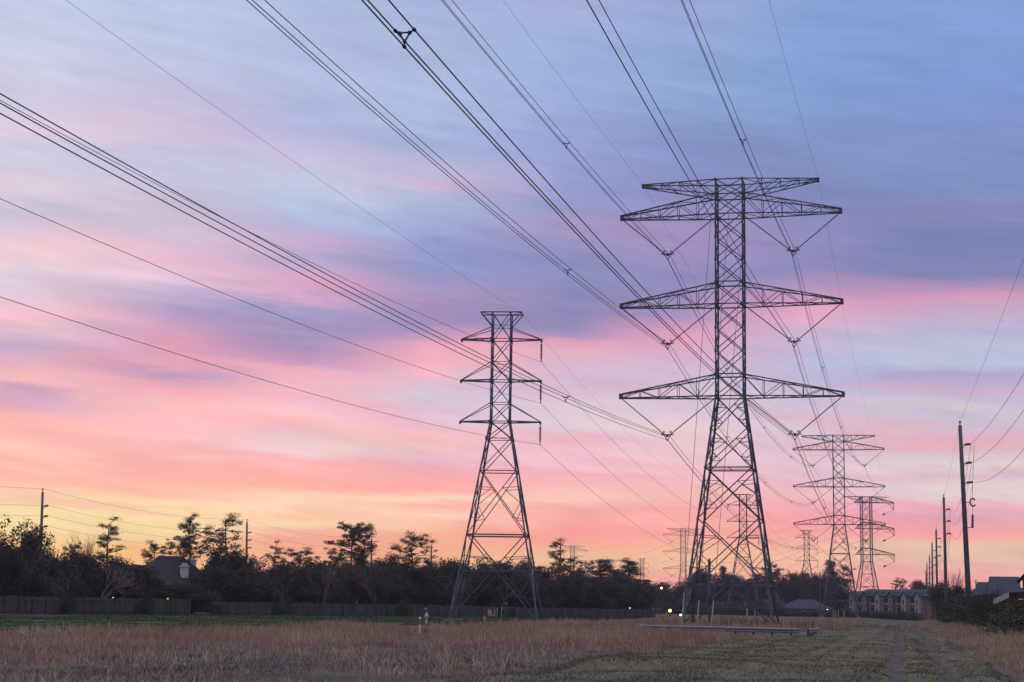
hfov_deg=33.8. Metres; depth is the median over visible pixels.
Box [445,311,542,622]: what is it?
lattice tower
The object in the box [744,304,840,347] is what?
insulator
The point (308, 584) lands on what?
broadleaf tree
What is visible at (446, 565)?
broadleaf tree
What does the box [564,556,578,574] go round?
pine tree
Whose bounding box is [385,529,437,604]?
pine tree
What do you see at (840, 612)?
bush
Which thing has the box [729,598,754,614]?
bush
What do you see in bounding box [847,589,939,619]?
apartment building
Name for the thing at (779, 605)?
bush
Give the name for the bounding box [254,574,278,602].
broadleaf tree
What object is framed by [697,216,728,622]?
guy wire
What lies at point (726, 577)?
broadleaf tree
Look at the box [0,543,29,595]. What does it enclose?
broadleaf tree
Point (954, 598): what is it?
bush
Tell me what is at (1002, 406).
conductor
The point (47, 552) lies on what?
broadleaf tree
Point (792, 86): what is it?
earth wire
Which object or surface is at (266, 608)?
wooden fence
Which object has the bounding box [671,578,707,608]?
broadleaf tree
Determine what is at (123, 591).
broadleaf tree
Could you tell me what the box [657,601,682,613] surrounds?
bush
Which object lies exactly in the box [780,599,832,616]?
house
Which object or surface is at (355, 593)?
broadleaf tree
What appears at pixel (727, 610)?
bush
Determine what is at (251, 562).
broadleaf tree
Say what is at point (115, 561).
broadleaf tree
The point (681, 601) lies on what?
bush
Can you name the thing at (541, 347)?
insulator string
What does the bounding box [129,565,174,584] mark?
house
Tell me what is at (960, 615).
bush
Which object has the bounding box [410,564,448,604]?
broadleaf tree
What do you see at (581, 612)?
wooden fence
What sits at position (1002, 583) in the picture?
house
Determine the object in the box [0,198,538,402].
conductor
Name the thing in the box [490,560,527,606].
broadleaf tree
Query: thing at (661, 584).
pine tree
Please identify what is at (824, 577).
broadleaf tree
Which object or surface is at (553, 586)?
broadleaf tree
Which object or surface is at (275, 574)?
bare tree
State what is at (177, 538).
pine tree
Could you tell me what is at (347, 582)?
bare tree
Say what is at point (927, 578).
utility pole
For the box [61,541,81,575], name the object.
pine tree
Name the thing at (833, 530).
lattice tower
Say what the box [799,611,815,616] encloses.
bush
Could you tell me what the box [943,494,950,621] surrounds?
utility pole
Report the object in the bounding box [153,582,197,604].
broadleaf tree
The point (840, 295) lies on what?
earth wire
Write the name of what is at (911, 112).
sky
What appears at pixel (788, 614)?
bush
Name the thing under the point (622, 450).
conductor
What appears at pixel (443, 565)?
broadleaf tree
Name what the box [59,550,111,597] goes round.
broadleaf tree
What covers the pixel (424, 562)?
pine tree
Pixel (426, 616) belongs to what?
vent pipe
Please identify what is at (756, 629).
guard rail
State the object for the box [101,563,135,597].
bare tree
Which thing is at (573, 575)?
broadleaf tree
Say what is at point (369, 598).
broadleaf tree
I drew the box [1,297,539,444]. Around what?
conductor
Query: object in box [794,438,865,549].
conductor bundle
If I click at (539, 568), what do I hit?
pine tree
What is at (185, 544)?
pine tree
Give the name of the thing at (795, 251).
insulator
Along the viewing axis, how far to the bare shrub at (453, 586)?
238.45 m
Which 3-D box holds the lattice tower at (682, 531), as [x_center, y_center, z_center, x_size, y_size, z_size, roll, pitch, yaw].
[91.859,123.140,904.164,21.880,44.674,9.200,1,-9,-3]
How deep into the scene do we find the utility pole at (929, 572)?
519.49 m
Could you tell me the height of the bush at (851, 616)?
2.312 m
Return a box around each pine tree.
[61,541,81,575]
[94,516,126,562]
[140,540,174,563]
[161,535,194,555]
[174,512,215,570]
[209,512,243,555]
[263,540,283,572]
[273,557,302,573]
[278,545,321,570]
[287,566,309,575]
[323,521,375,571]
[323,551,346,573]
[340,522,378,563]
[351,553,373,603]
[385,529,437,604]
[420,558,438,569]
[477,565,495,586]
[486,560,504,614]
[533,565,545,578]
[546,537,572,577]
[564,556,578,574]
[572,559,597,581]
[586,558,620,579]
[612,568,624,577]
[618,558,659,590]
[653,582,669,597]
[719,566,728,598]
[751,574,767,597]
[757,562,784,599]
[776,574,805,600]
[800,578,820,599]
[821,560,837,581]
[836,564,856,583]
[890,577,908,588]
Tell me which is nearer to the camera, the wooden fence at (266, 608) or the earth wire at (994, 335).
the earth wire at (994, 335)
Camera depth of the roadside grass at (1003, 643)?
88.66 m
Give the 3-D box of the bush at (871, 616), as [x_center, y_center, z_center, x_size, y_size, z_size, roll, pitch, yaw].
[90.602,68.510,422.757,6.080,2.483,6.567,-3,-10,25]
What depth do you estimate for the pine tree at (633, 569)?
353.33 m
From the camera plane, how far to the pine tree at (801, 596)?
514.15 m
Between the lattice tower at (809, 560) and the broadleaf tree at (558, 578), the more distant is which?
the lattice tower at (809, 560)
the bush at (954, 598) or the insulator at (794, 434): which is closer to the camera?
the insulator at (794, 434)
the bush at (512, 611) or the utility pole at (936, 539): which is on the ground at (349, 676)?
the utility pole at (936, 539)
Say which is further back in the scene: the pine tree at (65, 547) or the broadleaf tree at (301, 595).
the broadleaf tree at (301, 595)
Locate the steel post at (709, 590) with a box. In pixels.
[708,559,711,623]
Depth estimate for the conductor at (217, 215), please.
94.83 m
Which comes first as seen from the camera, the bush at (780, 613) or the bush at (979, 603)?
the bush at (979, 603)
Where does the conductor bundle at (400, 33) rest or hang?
attached to the insulator at (794, 434)
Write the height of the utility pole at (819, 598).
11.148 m
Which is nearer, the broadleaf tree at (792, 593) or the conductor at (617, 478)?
the conductor at (617, 478)
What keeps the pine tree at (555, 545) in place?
on the ground at (349, 676)
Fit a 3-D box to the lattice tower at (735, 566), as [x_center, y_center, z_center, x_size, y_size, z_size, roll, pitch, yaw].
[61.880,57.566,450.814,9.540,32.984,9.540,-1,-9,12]
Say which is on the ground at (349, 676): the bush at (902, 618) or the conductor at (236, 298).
the bush at (902, 618)
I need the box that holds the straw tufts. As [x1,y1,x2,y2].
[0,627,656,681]
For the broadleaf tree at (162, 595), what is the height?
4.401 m
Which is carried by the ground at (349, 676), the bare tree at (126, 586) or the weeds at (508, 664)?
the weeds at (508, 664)
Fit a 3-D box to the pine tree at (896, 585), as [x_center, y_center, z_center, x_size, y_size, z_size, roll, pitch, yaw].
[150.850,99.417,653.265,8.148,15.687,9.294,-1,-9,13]
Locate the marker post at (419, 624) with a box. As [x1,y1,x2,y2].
[419,617,420,631]
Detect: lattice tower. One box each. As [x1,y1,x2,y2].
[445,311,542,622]
[557,545,587,576]
[619,177,844,624]
[636,558,648,578]
[663,528,700,585]
[725,494,762,615]
[793,434,885,618]
[795,530,817,575]
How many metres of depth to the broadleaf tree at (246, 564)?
225.38 m
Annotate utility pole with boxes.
[39,489,47,559]
[245,519,251,561]
[819,574,820,616]
[926,563,928,589]
[929,555,931,589]
[931,543,935,619]
[935,530,940,620]
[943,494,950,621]
[958,421,974,624]
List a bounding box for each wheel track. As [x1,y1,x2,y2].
[883,627,908,681]
[910,627,963,681]
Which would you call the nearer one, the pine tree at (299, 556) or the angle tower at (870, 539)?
the pine tree at (299, 556)
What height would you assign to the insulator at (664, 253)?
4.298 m
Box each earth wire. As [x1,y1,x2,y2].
[49,490,241,519]
[66,0,517,310]
[503,0,642,183]
[526,318,744,497]
[769,1,817,175]
[819,185,871,427]
[960,259,1023,419]
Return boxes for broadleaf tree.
[0,514,51,572]
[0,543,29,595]
[19,527,58,566]
[23,558,71,596]
[28,555,92,597]
[37,546,57,560]
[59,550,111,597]
[76,562,119,597]
[90,563,145,598]
[105,553,135,574]
[111,563,167,598]
[149,578,186,598]
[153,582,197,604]
[186,566,239,613]
[195,536,245,590]
[222,566,280,602]
[227,554,250,572]
[232,551,260,601]
[246,553,296,580]
[252,563,301,602]
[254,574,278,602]
[277,575,315,602]
[297,559,330,601]
[298,565,346,603]
[300,570,322,603]
[321,559,360,603]
[340,565,374,603]
[355,565,382,603]
[367,558,385,571]
[367,570,402,604]
[373,551,401,568]
[385,559,434,604]
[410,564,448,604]
[416,556,451,586]
[427,575,462,605]
[435,558,474,581]
[439,557,480,605]
[460,573,495,605]
[464,553,492,581]
[468,575,506,610]
[478,561,525,616]
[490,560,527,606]
[506,572,531,606]
[510,583,545,607]
[514,557,535,575]
[519,574,537,584]
[520,583,563,607]
[534,560,579,582]
[538,573,570,595]
[538,579,578,607]
[557,574,584,607]
[562,570,578,603]
[568,568,587,582]
[579,573,601,592]
[592,572,637,599]
[594,580,632,608]
[611,584,648,608]
[616,574,661,605]
[634,588,653,608]
[641,581,675,613]
[654,582,680,613]
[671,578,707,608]
[690,568,724,613]
[701,572,731,601]
[720,573,737,614]
[721,574,760,609]
[739,577,763,602]
[756,572,782,599]
[775,568,802,604]
[792,571,811,599]
[802,572,832,604]
[812,569,835,605]
[826,572,852,610]
[909,579,931,589]
[927,581,964,617]
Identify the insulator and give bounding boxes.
[622,399,713,440]
[623,217,714,259]
[623,306,714,349]
[744,213,839,256]
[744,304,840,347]
[745,397,841,439]
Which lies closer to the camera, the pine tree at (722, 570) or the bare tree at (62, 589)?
the bare tree at (62, 589)
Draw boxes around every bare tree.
[39,567,79,596]
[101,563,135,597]
[109,571,145,597]
[268,571,295,602]
[331,560,372,603]
[355,567,379,603]
[494,574,518,616]
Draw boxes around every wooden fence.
[0,595,190,614]
[211,601,487,616]
[504,607,654,617]
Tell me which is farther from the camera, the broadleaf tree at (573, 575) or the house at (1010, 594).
the broadleaf tree at (573, 575)
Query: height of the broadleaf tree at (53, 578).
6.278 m
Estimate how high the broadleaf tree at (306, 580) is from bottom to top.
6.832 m
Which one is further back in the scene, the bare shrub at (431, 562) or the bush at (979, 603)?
the bare shrub at (431, 562)
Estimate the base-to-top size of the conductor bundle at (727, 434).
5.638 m
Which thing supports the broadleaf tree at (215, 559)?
on the ground at (349, 676)
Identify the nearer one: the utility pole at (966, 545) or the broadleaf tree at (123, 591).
the utility pole at (966, 545)
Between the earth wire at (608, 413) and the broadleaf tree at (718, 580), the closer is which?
the earth wire at (608, 413)
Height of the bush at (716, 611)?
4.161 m
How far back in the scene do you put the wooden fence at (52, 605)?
180.67 m
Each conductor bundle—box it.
[0,93,668,439]
[246,0,668,347]
[361,0,796,438]
[441,0,669,257]
[586,0,795,345]
[665,436,811,548]
[666,345,811,505]
[668,260,811,466]
[681,0,794,253]
[791,254,864,465]
[792,345,857,504]
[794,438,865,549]
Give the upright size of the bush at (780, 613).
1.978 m
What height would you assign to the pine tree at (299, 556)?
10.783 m
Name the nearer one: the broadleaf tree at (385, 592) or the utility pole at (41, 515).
the utility pole at (41, 515)
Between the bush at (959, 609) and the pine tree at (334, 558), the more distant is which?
the pine tree at (334, 558)
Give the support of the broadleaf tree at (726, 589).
on the ground at (349, 676)
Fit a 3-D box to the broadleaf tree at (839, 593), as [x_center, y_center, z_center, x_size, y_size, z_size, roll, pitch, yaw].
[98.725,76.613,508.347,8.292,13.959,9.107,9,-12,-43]
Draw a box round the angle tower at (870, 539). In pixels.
[845,496,894,590]
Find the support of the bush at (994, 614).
on the ground at (349, 676)
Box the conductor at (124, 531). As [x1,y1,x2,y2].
[51,516,198,539]
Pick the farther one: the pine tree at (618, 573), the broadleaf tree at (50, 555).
the pine tree at (618, 573)
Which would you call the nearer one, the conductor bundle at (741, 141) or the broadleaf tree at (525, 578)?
the conductor bundle at (741, 141)
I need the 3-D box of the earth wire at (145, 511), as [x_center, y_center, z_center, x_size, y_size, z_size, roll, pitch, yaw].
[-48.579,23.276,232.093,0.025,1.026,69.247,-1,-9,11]
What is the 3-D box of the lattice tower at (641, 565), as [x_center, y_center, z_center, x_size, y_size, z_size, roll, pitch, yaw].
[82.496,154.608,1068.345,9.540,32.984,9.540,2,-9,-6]
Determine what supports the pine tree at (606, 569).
on the ground at (349, 676)
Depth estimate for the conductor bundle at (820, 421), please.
206.46 m
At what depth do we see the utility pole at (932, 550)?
421.70 m
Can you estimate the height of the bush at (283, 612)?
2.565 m
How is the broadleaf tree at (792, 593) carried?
on the ground at (349, 676)
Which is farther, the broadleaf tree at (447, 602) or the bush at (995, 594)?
the broadleaf tree at (447, 602)
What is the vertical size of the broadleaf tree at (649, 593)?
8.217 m
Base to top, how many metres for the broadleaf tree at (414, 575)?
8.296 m
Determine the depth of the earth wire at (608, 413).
228.76 m
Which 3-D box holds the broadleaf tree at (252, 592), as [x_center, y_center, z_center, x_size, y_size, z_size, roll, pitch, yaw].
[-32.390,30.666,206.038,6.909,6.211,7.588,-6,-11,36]
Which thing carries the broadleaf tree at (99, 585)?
on the ground at (349, 676)
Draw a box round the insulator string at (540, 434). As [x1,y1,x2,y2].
[539,424,540,444]
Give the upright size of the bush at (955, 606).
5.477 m
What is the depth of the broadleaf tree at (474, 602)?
248.50 m
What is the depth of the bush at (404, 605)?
223.32 m
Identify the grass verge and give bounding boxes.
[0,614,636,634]
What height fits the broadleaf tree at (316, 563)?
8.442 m
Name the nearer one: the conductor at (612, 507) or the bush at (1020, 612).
the bush at (1020, 612)
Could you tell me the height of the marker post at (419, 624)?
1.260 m
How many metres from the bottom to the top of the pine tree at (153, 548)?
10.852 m
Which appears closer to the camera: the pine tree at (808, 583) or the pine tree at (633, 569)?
the pine tree at (633, 569)
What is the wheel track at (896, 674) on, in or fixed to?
on the mown path
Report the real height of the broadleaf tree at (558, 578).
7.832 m
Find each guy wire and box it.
[681,220,710,624]
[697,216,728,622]
[711,221,744,623]
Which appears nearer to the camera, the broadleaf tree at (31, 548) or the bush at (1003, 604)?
the bush at (1003, 604)
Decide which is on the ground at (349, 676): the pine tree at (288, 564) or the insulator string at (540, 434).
the pine tree at (288, 564)
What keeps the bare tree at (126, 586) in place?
on the grass verge
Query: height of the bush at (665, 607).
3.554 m
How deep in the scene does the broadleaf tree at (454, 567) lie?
244.85 m
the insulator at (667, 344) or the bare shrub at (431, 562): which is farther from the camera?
the bare shrub at (431, 562)
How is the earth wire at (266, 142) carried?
attached to the lattice tower at (510, 422)
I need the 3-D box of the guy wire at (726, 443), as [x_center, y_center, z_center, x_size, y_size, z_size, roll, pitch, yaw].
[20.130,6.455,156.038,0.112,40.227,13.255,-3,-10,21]
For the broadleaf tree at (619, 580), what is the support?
on the ground at (349, 676)
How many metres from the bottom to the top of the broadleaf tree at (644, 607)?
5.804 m
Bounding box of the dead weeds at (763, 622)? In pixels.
[592,611,904,630]
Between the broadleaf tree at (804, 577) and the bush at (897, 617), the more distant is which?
the broadleaf tree at (804, 577)
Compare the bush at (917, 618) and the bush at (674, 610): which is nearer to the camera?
the bush at (917, 618)
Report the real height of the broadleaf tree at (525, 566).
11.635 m
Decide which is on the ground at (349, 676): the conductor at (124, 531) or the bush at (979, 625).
the bush at (979, 625)
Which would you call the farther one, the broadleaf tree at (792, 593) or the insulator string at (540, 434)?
the broadleaf tree at (792, 593)
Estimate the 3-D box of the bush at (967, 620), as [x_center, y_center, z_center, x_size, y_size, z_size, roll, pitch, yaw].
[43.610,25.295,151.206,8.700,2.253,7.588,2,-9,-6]
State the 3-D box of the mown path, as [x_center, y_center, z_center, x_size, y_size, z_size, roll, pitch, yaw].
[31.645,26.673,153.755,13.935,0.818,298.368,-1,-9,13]
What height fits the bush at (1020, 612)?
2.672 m
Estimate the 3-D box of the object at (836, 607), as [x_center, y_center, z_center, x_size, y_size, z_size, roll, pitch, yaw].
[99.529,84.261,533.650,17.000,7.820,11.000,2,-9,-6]
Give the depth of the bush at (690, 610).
442.92 m
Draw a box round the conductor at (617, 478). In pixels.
[545,408,756,538]
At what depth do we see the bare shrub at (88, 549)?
199.23 m
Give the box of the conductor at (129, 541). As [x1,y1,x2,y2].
[49,526,250,547]
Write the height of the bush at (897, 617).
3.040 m
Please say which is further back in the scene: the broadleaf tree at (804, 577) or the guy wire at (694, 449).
the broadleaf tree at (804, 577)
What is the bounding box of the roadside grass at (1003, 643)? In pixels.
[913,620,1023,681]
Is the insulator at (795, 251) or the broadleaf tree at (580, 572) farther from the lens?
the broadleaf tree at (580, 572)
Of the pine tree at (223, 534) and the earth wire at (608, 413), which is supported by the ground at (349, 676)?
the pine tree at (223, 534)
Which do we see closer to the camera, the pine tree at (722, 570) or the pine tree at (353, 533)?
the pine tree at (353, 533)
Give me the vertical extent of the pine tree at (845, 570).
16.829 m
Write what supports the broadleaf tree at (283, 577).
on the ground at (349, 676)
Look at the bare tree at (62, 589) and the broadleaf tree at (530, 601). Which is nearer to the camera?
the bare tree at (62, 589)
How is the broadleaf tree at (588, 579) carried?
on the ground at (349, 676)
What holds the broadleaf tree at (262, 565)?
on the ground at (349, 676)
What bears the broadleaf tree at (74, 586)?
on the ground at (349, 676)
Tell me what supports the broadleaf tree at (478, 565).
on the ground at (349, 676)
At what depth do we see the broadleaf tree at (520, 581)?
257.53 m
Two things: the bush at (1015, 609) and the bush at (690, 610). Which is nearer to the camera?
the bush at (1015, 609)
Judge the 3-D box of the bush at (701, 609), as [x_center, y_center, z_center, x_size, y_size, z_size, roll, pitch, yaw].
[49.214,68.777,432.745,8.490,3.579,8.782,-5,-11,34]
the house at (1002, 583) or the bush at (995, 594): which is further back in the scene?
the house at (1002, 583)
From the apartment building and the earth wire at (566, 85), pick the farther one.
the apartment building
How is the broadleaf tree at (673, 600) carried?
on the ground at (349, 676)
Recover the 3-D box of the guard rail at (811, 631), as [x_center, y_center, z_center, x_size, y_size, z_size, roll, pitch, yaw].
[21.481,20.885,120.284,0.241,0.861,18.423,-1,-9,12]
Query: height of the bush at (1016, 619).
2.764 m
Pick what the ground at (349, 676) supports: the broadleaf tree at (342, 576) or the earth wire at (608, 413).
the broadleaf tree at (342, 576)
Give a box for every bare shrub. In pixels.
[61,529,106,570]
[303,567,345,603]
[422,555,444,572]
[440,568,475,605]
[940,568,964,595]
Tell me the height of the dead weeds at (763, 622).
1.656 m
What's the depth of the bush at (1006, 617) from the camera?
110.37 m
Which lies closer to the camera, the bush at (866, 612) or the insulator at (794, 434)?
the insulator at (794, 434)
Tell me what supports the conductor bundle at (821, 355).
attached to the insulator at (795, 251)
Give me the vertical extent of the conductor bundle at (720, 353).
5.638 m
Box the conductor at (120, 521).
[52,506,202,531]
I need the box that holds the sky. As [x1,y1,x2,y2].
[0,0,1023,604]
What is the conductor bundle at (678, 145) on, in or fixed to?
attached to the insulator at (797, 340)
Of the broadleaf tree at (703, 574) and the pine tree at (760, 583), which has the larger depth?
the pine tree at (760, 583)
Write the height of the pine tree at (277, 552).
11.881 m
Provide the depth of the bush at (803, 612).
422.31 m
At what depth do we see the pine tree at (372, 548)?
279.25 m
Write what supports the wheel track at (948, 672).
on the mown path
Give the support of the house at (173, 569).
on the ground at (349, 676)
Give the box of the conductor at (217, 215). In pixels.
[0,100,540,361]
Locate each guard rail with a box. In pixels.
[642,625,799,634]
[807,627,818,635]
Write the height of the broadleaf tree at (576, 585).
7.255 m
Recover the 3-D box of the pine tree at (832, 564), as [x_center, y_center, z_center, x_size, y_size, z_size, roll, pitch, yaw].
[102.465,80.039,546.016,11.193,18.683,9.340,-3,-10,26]
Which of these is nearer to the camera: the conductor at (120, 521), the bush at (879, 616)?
the conductor at (120, 521)
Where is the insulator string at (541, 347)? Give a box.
[540,342,542,361]
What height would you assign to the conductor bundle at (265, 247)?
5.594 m
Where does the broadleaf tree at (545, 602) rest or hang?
on the ground at (349, 676)
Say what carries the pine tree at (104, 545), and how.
on the ground at (349, 676)
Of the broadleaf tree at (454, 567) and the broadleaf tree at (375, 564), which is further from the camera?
the broadleaf tree at (375, 564)
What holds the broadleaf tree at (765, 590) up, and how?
on the ground at (349, 676)
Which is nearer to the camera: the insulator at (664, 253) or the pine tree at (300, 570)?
the insulator at (664, 253)
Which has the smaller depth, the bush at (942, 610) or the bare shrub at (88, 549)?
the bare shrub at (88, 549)
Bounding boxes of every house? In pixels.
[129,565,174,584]
[147,556,209,611]
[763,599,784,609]
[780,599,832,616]
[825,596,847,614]
[973,576,1020,598]
[993,574,1023,610]
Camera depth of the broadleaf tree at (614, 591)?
276.11 m
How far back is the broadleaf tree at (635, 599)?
283.68 m
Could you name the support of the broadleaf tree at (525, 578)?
on the ground at (349, 676)
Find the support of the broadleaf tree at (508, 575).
on the ground at (349, 676)
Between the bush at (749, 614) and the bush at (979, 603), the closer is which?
the bush at (979, 603)
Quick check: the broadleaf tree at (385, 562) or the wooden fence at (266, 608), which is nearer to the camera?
the wooden fence at (266, 608)
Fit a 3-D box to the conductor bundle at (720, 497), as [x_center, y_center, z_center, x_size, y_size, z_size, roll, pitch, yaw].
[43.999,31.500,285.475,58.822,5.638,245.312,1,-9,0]
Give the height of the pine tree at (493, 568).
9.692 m
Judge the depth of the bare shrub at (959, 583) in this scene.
296.76 m
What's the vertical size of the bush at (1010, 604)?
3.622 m
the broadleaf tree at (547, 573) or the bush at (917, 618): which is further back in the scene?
the bush at (917, 618)
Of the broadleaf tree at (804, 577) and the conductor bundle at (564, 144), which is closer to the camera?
the conductor bundle at (564, 144)
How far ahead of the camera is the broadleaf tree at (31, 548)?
192.91 m
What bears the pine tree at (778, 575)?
on the ground at (349, 676)
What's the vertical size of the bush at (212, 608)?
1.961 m
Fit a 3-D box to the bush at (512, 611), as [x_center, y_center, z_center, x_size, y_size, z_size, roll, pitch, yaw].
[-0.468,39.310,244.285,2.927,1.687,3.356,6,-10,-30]
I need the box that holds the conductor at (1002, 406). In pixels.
[971,374,1023,443]
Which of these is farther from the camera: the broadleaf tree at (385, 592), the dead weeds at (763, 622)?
the broadleaf tree at (385, 592)
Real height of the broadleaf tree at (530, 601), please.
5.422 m
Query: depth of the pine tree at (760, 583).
544.57 m
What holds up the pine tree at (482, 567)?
on the ground at (349, 676)
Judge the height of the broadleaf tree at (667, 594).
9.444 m
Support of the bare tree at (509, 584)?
on the ground at (349, 676)
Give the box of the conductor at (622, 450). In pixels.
[542,363,752,519]
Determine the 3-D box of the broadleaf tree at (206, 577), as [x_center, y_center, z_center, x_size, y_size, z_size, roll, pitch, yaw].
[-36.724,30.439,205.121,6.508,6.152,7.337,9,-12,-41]
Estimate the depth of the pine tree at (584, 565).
335.31 m
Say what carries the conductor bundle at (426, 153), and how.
attached to the insulator at (667, 344)
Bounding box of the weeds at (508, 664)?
[102,646,523,681]
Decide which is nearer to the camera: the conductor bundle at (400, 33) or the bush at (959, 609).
the conductor bundle at (400, 33)
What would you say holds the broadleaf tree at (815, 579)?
on the ground at (349, 676)
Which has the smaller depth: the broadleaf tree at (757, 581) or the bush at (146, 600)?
the bush at (146, 600)
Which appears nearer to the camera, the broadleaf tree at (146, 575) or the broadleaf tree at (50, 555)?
the broadleaf tree at (146, 575)
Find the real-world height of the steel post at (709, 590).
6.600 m
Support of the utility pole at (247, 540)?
on the ground at (349, 676)
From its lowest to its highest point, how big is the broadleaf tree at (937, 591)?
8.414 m
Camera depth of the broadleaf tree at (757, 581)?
497.64 m
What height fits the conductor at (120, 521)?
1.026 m
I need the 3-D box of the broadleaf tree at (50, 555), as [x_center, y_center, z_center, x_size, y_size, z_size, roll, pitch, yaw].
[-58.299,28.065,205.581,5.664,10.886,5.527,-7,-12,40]
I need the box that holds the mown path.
[455,623,1000,681]
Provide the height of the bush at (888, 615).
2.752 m
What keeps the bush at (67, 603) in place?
on the grass verge
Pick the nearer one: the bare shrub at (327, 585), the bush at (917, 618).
the bare shrub at (327, 585)
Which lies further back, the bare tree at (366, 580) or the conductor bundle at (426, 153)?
the bare tree at (366, 580)
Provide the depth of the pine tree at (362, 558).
250.51 m
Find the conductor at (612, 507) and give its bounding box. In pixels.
[544,448,754,558]
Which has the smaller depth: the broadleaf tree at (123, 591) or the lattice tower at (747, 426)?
the lattice tower at (747, 426)
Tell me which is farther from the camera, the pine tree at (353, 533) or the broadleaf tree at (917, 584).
the broadleaf tree at (917, 584)
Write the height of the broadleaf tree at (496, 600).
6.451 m
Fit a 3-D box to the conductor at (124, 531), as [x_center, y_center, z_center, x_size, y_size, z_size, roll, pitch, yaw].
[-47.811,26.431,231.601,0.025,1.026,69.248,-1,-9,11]
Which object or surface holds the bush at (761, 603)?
on the ground at (349, 676)
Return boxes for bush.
[60,587,83,613]
[138,593,155,614]
[206,600,222,614]
[272,595,297,614]
[389,597,416,615]
[497,608,516,615]
[656,602,679,613]
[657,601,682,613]
[667,599,693,613]
[681,602,713,614]
[695,605,716,614]
[713,602,731,614]
[716,601,741,614]
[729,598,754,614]
[738,603,761,615]
[742,599,769,615]
[765,597,788,615]
[772,610,787,615]
[775,609,795,616]
[792,609,808,616]
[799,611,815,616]
[836,608,852,617]
[842,610,860,617]
[859,610,873,617]
[863,611,883,618]
[872,612,886,618]
[880,610,895,619]
[887,610,904,619]
[894,609,908,619]
[902,610,916,620]
[907,613,928,620]
[931,593,971,624]
[939,588,973,621]
[940,593,976,623]
[940,595,1004,624]
[941,591,1000,625]
[941,614,979,625]
[953,614,1000,629]
[961,597,1005,620]
[962,609,1018,632]
[965,591,1003,627]
[974,601,1022,633]
[978,610,1023,638]
[979,601,1023,636]
[981,585,1005,616]
[996,595,1023,611]
[1005,596,1023,626]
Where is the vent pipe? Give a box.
[424,608,428,623]
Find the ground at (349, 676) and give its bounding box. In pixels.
[1,605,1023,681]
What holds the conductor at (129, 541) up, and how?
attached to the utility pole at (41, 515)
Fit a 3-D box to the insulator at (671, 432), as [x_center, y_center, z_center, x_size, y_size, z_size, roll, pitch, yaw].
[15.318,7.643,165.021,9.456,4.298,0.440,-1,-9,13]

